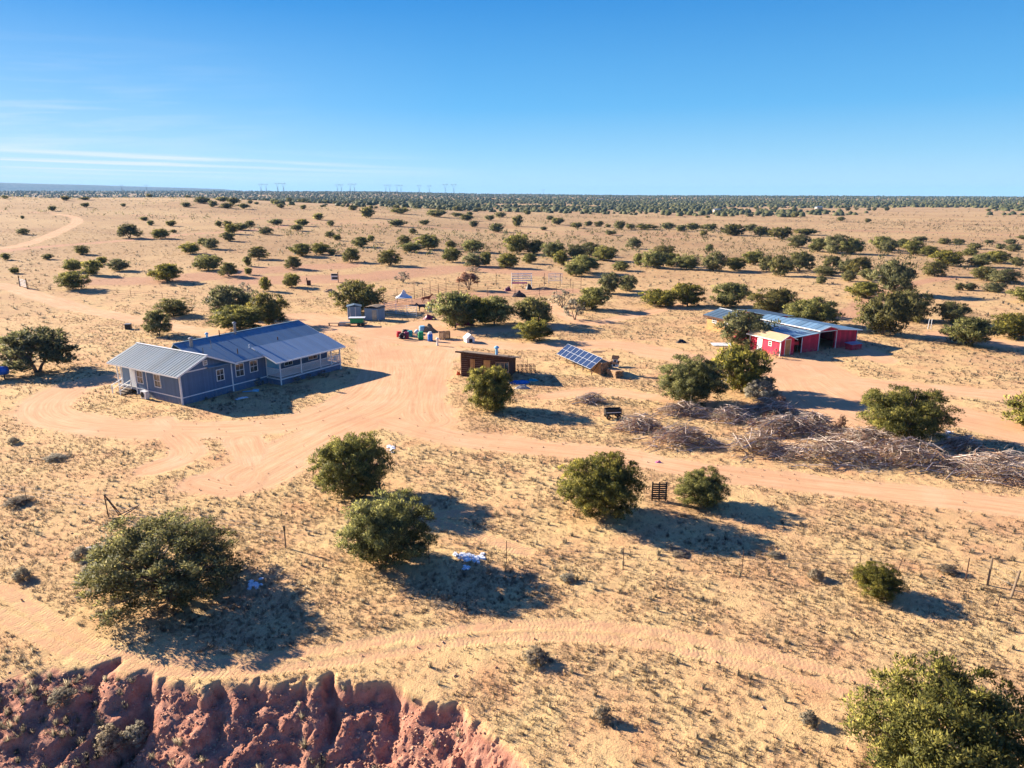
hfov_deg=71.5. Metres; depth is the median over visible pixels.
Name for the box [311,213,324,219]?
juniper tree
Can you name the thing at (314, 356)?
window
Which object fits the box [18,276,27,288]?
ranch gate
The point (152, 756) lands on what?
scrub
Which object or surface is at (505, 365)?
old window frame
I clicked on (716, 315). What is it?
blue roofed barn
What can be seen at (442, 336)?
crate cage
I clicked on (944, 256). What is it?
juniper tree
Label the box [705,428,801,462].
brush pile
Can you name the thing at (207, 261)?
juniper tree
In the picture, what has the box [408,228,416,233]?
juniper tree
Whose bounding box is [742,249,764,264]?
juniper tree
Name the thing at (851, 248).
juniper tree
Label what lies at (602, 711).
scrub bush
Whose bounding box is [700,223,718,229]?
juniper tree
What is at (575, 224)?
juniper tree
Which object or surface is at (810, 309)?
juniper tree
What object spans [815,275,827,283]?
juniper tree
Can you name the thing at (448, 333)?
crate cage
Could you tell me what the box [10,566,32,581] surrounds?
scrub bush
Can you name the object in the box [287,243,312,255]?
juniper tree
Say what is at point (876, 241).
juniper tree
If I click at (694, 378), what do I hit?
juniper tree
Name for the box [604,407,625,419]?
garden cart
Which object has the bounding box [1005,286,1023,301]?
juniper tree
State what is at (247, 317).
juniper tree
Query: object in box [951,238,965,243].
juniper tree
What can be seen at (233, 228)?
juniper tree
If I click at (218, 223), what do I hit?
juniper tree
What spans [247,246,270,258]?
juniper tree
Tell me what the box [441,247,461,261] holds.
juniper tree
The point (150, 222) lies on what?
juniper tree
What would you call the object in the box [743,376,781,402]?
scrub bush
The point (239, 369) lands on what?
window
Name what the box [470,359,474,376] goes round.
door
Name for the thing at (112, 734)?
scrub bush
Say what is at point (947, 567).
scrub bush
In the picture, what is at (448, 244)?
juniper tree
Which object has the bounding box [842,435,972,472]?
brush pile
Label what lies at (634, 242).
juniper tree
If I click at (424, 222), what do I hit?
juniper tree
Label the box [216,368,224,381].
window
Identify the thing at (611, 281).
juniper tree
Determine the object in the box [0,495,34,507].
scrub bush
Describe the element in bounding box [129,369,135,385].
door
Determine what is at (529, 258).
juniper tree
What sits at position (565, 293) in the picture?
dead tree
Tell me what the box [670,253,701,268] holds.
juniper tree
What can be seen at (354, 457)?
juniper tree
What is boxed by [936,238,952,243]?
juniper tree
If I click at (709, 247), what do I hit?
juniper tree
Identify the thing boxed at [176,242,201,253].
juniper tree
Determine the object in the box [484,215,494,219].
juniper tree
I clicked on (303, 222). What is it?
juniper tree
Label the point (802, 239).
juniper tree
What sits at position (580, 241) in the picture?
distant scrub
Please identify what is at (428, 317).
junk heap
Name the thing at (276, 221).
juniper tree
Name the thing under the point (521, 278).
jump fence
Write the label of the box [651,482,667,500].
pallet
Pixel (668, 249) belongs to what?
juniper tree
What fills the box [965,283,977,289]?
juniper tree
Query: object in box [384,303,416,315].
corral fence
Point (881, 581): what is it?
juniper tree
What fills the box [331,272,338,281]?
feed sign
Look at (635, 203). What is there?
distant woodland
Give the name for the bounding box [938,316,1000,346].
juniper tree
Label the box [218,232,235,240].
juniper tree
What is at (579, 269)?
juniper tree
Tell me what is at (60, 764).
loose stones
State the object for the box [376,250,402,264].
juniper tree
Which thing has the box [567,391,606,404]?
brush pile
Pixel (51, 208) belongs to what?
juniper tree
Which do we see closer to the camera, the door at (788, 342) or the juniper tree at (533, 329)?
the door at (788, 342)
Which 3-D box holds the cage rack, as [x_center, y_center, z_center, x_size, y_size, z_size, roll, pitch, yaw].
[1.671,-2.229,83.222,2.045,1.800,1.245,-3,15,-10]
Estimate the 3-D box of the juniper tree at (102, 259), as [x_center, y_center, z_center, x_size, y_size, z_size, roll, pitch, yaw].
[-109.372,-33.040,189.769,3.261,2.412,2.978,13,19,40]
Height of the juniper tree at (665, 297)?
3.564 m
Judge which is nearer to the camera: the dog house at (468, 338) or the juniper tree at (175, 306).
the dog house at (468, 338)
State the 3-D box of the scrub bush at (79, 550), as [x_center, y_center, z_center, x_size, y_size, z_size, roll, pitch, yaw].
[-24.655,9.635,40.666,1.226,0.796,1.280,6,16,22]
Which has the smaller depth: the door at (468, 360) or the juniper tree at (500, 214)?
the door at (468, 360)
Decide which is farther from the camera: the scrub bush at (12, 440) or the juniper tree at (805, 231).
the juniper tree at (805, 231)
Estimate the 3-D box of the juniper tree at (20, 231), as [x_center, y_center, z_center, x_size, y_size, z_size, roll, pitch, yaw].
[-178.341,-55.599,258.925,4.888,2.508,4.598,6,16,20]
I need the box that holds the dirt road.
[0,214,1023,740]
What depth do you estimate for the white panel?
167.37 m
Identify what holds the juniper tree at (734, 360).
on the ground at (608, 747)
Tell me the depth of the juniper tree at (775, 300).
123.02 m
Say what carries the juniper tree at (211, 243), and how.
on the ground at (608, 747)
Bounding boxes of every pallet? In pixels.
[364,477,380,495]
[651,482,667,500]
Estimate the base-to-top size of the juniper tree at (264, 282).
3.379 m
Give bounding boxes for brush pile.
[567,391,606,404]
[604,410,667,434]
[633,420,725,452]
[651,395,716,418]
[703,403,762,424]
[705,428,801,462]
[741,396,803,417]
[741,410,832,438]
[758,432,909,470]
[788,408,846,431]
[824,422,908,449]
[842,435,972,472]
[931,430,993,453]
[933,446,1023,487]
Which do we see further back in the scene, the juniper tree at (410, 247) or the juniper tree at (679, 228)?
the juniper tree at (679, 228)
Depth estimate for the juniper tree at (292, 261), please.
187.17 m
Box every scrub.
[0,196,1023,767]
[1,194,1023,269]
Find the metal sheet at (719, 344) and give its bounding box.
[711,343,733,345]
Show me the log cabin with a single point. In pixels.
(473, 359)
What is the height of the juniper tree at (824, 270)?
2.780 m
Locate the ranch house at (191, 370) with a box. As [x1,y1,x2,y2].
[106,320,345,404]
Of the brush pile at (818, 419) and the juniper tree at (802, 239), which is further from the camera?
the juniper tree at (802, 239)
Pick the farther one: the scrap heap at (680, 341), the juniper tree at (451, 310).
the juniper tree at (451, 310)
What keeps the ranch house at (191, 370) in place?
on the ground at (608, 747)
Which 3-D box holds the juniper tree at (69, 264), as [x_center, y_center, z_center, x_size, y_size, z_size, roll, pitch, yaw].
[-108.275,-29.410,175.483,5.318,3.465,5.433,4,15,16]
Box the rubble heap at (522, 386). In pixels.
[514,384,529,388]
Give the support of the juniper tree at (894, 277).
on the ground at (608, 747)
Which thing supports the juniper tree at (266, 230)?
on the ground at (608, 747)
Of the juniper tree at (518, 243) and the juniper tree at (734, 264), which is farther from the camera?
the juniper tree at (518, 243)
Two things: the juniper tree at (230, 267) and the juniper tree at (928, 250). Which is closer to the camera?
the juniper tree at (230, 267)
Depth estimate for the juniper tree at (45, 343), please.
82.30 m
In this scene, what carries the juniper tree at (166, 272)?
on the ground at (608, 747)
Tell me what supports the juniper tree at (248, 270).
on the ground at (608, 747)
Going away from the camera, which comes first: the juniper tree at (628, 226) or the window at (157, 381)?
the window at (157, 381)
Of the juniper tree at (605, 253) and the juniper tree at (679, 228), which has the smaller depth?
the juniper tree at (605, 253)
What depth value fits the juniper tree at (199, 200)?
517.31 m
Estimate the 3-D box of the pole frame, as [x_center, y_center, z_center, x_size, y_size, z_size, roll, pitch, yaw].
[-25.150,7.828,45.820,1.924,1.596,0.532,-5,16,-17]
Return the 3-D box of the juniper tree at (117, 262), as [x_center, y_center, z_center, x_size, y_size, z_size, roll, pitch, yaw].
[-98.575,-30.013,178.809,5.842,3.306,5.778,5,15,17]
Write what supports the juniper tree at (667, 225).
on the ground at (608, 747)
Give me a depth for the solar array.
85.30 m
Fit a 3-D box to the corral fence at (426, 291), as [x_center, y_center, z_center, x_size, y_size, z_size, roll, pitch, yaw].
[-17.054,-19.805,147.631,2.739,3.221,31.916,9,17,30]
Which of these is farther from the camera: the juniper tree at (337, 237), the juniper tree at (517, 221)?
the juniper tree at (517, 221)
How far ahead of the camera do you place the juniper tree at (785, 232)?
331.18 m
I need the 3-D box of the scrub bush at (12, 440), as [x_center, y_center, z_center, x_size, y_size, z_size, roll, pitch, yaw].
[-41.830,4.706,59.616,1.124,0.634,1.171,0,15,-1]
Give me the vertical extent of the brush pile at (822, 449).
2.079 m
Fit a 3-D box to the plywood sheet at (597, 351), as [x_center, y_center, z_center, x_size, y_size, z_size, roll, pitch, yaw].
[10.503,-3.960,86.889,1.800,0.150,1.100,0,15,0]
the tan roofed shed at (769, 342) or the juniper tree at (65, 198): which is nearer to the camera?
the tan roofed shed at (769, 342)
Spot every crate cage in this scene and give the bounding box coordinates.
[438,331,445,339]
[443,331,449,338]
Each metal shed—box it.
[346,303,361,319]
[364,304,385,320]
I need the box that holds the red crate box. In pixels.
[844,341,862,349]
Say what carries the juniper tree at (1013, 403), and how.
on the ground at (608, 747)
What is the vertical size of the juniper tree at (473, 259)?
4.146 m
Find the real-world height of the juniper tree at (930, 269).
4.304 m
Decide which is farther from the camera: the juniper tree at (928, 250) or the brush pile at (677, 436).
the juniper tree at (928, 250)
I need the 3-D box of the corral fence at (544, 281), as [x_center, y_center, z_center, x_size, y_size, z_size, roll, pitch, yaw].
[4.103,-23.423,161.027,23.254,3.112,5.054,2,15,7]
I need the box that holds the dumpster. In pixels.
[346,316,367,325]
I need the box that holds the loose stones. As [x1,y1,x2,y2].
[0,400,1014,767]
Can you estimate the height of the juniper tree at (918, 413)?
4.875 m
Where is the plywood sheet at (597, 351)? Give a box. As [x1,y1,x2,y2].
[590,350,605,352]
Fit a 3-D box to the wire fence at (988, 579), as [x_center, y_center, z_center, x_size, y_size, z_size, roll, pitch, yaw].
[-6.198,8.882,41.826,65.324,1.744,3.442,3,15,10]
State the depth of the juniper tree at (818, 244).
262.20 m
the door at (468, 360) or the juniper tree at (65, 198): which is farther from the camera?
the juniper tree at (65, 198)
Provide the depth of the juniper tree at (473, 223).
396.17 m
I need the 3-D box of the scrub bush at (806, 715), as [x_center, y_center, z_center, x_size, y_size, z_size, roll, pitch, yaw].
[11.670,13.072,27.903,0.878,0.618,0.799,-3,15,-13]
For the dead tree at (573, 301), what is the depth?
118.00 m
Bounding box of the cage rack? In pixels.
[517,359,535,373]
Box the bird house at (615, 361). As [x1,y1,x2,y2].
[610,355,619,366]
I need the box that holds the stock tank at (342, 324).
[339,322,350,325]
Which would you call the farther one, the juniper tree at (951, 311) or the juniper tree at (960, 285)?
the juniper tree at (960, 285)
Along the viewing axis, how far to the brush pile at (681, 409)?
66.93 m
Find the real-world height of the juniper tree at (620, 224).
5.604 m
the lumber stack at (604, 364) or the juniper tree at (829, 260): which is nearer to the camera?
the lumber stack at (604, 364)
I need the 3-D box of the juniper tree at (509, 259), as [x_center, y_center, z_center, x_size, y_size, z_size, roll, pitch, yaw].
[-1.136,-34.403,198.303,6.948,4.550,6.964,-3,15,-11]
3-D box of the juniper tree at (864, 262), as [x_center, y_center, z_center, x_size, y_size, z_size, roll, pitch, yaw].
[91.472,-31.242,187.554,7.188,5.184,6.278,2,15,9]
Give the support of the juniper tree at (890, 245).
on the ground at (608, 747)
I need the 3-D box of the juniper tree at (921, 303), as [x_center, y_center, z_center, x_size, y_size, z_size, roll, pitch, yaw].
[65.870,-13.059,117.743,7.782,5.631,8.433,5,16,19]
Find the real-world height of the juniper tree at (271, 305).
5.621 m
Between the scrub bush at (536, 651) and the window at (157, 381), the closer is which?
the scrub bush at (536, 651)
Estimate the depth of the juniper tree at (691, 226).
413.52 m
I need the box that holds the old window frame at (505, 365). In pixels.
[496,362,508,371]
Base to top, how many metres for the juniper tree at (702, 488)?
2.701 m
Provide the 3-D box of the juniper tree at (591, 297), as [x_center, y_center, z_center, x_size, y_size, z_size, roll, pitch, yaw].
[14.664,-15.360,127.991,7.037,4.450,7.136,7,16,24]
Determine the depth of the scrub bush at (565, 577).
38.16 m
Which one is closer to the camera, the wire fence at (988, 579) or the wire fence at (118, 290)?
the wire fence at (988, 579)
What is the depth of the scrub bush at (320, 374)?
81.10 m
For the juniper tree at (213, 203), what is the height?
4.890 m
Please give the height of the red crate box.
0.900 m
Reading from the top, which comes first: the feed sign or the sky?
the sky
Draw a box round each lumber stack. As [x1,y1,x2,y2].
[588,358,611,374]
[606,368,623,377]
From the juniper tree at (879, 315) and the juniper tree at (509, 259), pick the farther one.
the juniper tree at (509, 259)
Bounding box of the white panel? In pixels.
[548,273,561,282]
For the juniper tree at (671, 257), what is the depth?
207.69 m
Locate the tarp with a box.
[511,380,529,384]
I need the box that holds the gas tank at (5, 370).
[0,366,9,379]
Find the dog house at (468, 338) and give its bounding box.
[463,333,475,342]
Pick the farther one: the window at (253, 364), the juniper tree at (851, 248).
the juniper tree at (851, 248)
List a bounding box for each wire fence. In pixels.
[0,485,1020,597]
[27,282,194,299]
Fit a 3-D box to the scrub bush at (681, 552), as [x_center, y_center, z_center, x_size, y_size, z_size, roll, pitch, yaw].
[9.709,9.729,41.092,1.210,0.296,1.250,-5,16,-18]
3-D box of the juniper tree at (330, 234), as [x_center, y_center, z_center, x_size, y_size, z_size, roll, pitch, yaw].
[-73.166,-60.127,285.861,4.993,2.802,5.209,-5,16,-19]
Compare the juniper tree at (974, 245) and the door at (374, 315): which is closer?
the door at (374, 315)
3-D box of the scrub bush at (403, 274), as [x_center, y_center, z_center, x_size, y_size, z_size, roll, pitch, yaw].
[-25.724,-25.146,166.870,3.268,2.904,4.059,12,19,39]
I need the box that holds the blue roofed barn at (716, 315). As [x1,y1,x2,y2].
[703,308,792,332]
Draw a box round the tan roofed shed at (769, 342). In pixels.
[746,329,797,355]
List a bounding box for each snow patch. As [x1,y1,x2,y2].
[247,577,263,589]
[453,552,485,563]
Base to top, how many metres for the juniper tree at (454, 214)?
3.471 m
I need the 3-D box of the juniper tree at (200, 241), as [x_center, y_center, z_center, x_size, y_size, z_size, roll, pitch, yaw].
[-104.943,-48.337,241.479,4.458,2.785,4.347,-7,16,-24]
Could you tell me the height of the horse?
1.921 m
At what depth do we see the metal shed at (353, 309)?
119.01 m
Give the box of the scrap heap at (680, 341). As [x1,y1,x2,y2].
[676,339,686,342]
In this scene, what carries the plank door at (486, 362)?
in the log cabin
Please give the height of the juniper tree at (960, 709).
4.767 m
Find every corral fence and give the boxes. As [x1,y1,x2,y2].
[383,274,477,304]
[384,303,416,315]
[424,284,570,300]
[481,273,580,287]
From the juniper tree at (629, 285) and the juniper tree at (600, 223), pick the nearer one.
the juniper tree at (629, 285)
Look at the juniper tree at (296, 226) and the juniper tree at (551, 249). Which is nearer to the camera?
the juniper tree at (551, 249)
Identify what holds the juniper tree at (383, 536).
on the ground at (608, 747)
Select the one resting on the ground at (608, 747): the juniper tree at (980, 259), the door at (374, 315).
the juniper tree at (980, 259)
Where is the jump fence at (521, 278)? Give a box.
[512,273,531,286]
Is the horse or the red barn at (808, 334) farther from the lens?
the horse
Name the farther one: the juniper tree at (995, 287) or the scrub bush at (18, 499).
the juniper tree at (995, 287)
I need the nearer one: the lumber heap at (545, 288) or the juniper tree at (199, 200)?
the lumber heap at (545, 288)
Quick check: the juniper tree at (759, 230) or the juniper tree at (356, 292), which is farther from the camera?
the juniper tree at (759, 230)
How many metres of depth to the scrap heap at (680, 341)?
100.23 m
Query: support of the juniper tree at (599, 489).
on the ground at (608, 747)
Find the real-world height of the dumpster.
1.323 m
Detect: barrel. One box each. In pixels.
[418,331,423,339]
[428,332,432,340]
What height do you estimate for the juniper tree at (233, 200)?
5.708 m
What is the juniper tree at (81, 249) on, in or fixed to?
on the ground at (608, 747)
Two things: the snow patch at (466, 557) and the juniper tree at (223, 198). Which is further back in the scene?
the juniper tree at (223, 198)
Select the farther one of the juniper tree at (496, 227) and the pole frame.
the juniper tree at (496, 227)
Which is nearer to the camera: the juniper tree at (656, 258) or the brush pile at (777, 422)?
the brush pile at (777, 422)
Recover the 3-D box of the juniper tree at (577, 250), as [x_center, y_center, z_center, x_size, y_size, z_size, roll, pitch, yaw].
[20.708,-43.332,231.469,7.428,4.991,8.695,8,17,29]
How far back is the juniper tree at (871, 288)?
142.18 m
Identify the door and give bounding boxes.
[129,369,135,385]
[372,310,376,320]
[467,359,469,376]
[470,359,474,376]
[484,360,489,371]
[757,337,762,348]
[784,340,790,355]
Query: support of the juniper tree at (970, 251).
on the ground at (608, 747)
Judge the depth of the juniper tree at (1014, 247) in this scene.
264.74 m
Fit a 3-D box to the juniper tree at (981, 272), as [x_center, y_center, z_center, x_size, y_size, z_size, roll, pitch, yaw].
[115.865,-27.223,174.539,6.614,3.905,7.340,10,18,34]
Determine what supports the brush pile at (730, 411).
on the ground at (608, 747)
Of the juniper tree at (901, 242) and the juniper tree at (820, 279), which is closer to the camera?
the juniper tree at (820, 279)
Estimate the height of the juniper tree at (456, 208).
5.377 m
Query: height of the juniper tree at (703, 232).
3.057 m
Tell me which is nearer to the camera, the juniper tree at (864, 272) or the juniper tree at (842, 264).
the juniper tree at (864, 272)
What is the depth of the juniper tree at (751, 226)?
406.98 m
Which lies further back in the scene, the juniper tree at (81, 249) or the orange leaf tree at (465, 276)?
the juniper tree at (81, 249)
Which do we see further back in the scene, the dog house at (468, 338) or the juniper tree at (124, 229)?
the juniper tree at (124, 229)
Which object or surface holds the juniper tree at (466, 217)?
on the ground at (608, 747)
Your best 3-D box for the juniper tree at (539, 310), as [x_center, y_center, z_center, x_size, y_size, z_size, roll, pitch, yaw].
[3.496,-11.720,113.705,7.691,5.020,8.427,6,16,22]
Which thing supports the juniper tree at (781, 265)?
on the ground at (608, 747)
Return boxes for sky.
[0,0,1023,196]
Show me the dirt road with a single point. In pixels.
(410, 376)
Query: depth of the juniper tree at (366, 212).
418.64 m
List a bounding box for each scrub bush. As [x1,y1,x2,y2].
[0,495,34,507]
[5,437,19,443]
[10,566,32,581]
[42,453,70,462]
[47,685,78,708]
[69,545,89,561]
[91,723,124,755]
[120,719,150,748]
[237,282,254,294]
[293,375,301,382]
[318,370,329,376]
[394,272,408,281]
[465,266,480,271]
[521,645,549,666]
[559,573,576,582]
[593,704,613,722]
[670,547,689,557]
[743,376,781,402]
[766,550,784,559]
[799,708,819,727]
[807,568,824,580]
[936,563,960,575]
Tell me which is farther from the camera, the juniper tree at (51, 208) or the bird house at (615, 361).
the juniper tree at (51, 208)
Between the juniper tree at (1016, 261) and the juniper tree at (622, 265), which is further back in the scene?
the juniper tree at (1016, 261)
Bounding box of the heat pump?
[140,390,149,399]
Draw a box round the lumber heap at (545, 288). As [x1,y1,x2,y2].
[533,287,559,289]
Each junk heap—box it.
[423,314,436,319]
[512,290,526,296]
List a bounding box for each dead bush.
[775,395,787,403]
[835,414,848,430]
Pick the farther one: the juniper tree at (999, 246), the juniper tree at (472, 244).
the juniper tree at (999, 246)
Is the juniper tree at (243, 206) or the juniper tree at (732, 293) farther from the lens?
the juniper tree at (243, 206)
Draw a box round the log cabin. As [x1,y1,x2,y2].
[455,346,520,376]
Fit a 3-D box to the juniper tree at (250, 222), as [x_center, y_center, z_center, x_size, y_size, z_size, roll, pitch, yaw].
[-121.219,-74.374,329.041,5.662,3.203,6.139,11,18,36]
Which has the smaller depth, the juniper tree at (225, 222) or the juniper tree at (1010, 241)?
the juniper tree at (1010, 241)
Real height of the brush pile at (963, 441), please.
1.551 m
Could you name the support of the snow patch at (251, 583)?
on the ground at (608, 747)
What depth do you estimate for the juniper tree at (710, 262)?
194.28 m
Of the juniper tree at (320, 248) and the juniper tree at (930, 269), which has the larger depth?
the juniper tree at (320, 248)
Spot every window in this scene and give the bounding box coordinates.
[136,370,143,383]
[153,374,161,387]
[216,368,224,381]
[235,363,244,376]
[249,359,257,372]
[284,361,292,365]
[308,355,317,359]
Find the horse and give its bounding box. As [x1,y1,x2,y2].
[421,293,432,301]
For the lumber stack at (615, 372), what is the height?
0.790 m
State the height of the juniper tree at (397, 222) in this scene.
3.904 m
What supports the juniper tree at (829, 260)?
on the ground at (608, 747)
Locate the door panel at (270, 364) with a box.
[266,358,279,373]
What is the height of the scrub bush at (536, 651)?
0.724 m
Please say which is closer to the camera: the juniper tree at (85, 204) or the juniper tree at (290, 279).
the juniper tree at (290, 279)
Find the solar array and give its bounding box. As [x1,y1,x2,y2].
[557,344,602,374]
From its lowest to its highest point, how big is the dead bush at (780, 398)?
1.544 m
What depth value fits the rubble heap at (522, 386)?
76.63 m
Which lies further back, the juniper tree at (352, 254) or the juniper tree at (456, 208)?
the juniper tree at (456, 208)
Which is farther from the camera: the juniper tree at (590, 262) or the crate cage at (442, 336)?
the juniper tree at (590, 262)
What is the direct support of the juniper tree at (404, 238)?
on the ground at (608, 747)
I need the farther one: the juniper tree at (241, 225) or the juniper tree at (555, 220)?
the juniper tree at (555, 220)
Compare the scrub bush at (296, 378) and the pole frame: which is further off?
the scrub bush at (296, 378)
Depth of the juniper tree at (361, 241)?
247.80 m
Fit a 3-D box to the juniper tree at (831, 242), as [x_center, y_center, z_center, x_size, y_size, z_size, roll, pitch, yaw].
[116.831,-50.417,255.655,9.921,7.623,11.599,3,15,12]
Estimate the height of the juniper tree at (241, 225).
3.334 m
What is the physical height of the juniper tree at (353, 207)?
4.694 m
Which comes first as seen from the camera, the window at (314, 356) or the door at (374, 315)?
the window at (314, 356)
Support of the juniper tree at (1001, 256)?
on the ground at (608, 747)
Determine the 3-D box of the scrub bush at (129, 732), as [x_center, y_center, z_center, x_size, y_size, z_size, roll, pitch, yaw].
[-15.356,14.241,29.096,1.292,0.949,1.312,-7,17,-26]
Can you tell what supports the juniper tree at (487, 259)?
on the ground at (608, 747)
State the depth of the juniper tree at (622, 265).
195.79 m
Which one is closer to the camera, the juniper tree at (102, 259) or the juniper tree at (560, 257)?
the juniper tree at (102, 259)
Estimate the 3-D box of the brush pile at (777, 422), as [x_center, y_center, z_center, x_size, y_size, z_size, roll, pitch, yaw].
[23.807,3.342,62.037,8.392,1.856,5.267,0,15,0]
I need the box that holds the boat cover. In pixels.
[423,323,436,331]
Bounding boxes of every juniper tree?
[0,253,10,259]
[0,324,81,373]
[8,267,18,272]
[14,228,30,233]
[40,254,54,258]
[48,206,56,210]
[53,271,91,288]
[60,196,70,199]
[61,258,85,270]
[68,505,252,631]
[72,245,89,254]
[80,202,89,206]
[80,259,105,274]
[96,256,107,263]
[105,258,131,270]
[116,223,143,237]
[140,309,172,334]
[146,220,154,224]
[146,263,183,281]
[151,228,171,238]
[152,297,195,315]
[165,220,176,225]
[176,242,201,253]
[181,202,190,206]
[191,254,222,270]
[194,196,211,202]
[196,238,206,244]
[200,284,258,314]
[201,238,219,248]
[205,304,270,328]
[208,200,217,206]
[214,196,229,201]
[215,220,222,226]
[217,262,238,275]
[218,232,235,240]
[219,202,234,207]
[222,220,231,224]
[224,223,239,233]
[226,197,241,203]
[234,222,249,229]
[237,203,249,208]
[242,256,251,265]
[244,268,251,273]
[244,292,291,324]
[245,220,255,226]
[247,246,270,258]
[257,227,274,233]
[258,277,271,289]
[266,219,282,224]
[276,203,284,207]
[282,273,300,287]
[283,256,301,268]
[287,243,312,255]
[289,224,302,230]
[294,218,309,225]
[305,430,397,499]
[310,242,331,253]
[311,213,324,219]
[325,231,335,237]
[326,220,334,225]
[326,249,336,254]
[327,278,387,311]
[333,234,341,240]
[333,487,438,572]
[342,248,360,261]
[349,204,357,209]
[351,236,369,246]
[359,207,376,217]
[367,235,374,241]
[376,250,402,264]
[388,219,408,225]
[389,207,408,213]
[397,235,411,243]
[397,242,422,251]
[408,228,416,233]
[412,234,439,248]
[418,219,429,224]
[425,289,478,328]
[426,209,448,216]
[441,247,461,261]
[445,240,455,247]
[450,212,463,216]
[452,206,460,210]
[459,214,473,220]
[460,239,483,251]
[460,294,493,324]
[462,252,484,266]
[462,364,516,412]
[469,220,478,226]
[476,295,513,323]
[479,250,490,265]
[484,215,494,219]
[487,223,503,231]
[494,212,505,216]
[496,252,520,267]
[502,232,531,252]
[506,296,554,321]
[511,214,523,226]
[511,317,553,340]
[521,253,538,263]
[523,239,544,253]
[540,240,565,257]
[551,217,565,224]
[551,249,569,264]
[555,450,649,520]
[563,262,588,275]
[564,255,604,271]
[565,244,586,256]
[570,222,581,227]
[577,287,612,309]
[582,242,601,254]
[584,221,592,225]
[592,245,618,260]
[593,221,604,226]
[596,271,625,292]
[603,230,616,234]
[610,261,631,270]
[613,220,626,229]
[617,274,638,290]
[626,223,635,228]
[626,238,641,248]
[632,253,642,265]
[635,223,660,228]
[636,288,681,305]
[640,249,669,267]
[651,245,677,253]
[654,353,730,406]
[659,222,675,229]
[663,253,679,266]
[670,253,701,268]
[670,282,706,305]
[674,465,731,508]
[675,225,686,231]
[685,223,700,229]
[699,230,707,235]
[699,251,728,270]
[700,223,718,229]
[705,244,713,250]
[708,342,776,392]
[709,282,753,307]
[713,309,781,345]
[718,223,746,235]
[724,257,746,270]
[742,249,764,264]
[743,286,801,312]
[744,223,757,230]
[753,225,769,235]
[758,255,773,270]
[764,226,794,238]
[767,254,796,275]
[782,296,847,323]
[785,233,811,247]
[788,251,816,270]
[791,212,799,216]
[792,228,820,234]
[806,238,826,251]
[812,266,842,275]
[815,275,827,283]
[822,255,840,267]
[823,233,849,252]
[835,259,852,271]
[838,648,1023,767]
[839,237,866,253]
[841,270,856,280]
[844,256,872,273]
[844,281,884,297]
[846,560,909,604]
[851,291,919,334]
[854,383,966,441]
[857,268,877,280]
[866,260,919,293]
[868,236,892,249]
[879,239,899,252]
[893,289,935,322]
[897,238,909,247]
[901,240,926,254]
[909,236,927,240]
[915,245,940,254]
[918,261,948,276]
[928,249,966,265]
[929,301,972,322]
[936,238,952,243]
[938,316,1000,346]
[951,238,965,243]
[954,282,964,289]
[962,248,978,255]
[965,253,997,266]
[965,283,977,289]
[967,242,982,248]
[969,266,995,280]
[981,282,1007,292]
[984,250,1012,263]
[985,268,1023,283]
[989,312,1023,339]
[993,243,1005,248]
[999,390,1023,426]
[1003,239,1017,243]
[1005,244,1023,251]
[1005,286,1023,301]
[1007,257,1023,265]
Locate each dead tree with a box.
[548,288,575,307]
[563,298,585,319]
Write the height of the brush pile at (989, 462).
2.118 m
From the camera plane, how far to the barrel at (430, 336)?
101.46 m
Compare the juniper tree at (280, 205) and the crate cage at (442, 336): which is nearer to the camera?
the crate cage at (442, 336)
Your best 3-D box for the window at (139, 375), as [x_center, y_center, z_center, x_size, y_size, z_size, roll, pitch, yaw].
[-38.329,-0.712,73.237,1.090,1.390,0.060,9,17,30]
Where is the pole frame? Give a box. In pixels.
[104,495,138,518]
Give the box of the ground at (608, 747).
[0,183,1023,767]
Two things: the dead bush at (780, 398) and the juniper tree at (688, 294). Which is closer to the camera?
the dead bush at (780, 398)
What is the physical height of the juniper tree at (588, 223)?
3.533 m
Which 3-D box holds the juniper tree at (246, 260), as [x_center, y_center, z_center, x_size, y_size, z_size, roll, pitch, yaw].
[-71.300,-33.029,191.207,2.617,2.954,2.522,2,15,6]
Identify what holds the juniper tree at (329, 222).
on the ground at (608, 747)
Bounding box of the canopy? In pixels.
[396,290,411,298]
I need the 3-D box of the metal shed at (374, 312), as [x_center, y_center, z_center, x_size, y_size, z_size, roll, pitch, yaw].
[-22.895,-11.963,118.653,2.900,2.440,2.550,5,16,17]
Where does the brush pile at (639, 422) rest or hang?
on the ground at (608, 747)
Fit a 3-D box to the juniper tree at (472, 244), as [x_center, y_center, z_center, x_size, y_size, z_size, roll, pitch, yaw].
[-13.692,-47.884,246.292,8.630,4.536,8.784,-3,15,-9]
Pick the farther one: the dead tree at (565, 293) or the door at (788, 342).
the dead tree at (565, 293)
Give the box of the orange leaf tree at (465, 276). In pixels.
[456,272,480,289]
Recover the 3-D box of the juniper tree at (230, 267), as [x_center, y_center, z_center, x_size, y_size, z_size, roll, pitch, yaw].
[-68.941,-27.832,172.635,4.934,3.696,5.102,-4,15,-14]
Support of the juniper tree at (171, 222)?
on the ground at (608, 747)
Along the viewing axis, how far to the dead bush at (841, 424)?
62.28 m
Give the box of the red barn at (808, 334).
[735,314,862,352]
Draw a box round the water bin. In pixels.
[124,323,131,329]
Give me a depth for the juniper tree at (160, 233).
261.54 m
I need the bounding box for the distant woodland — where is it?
[0,190,1023,216]

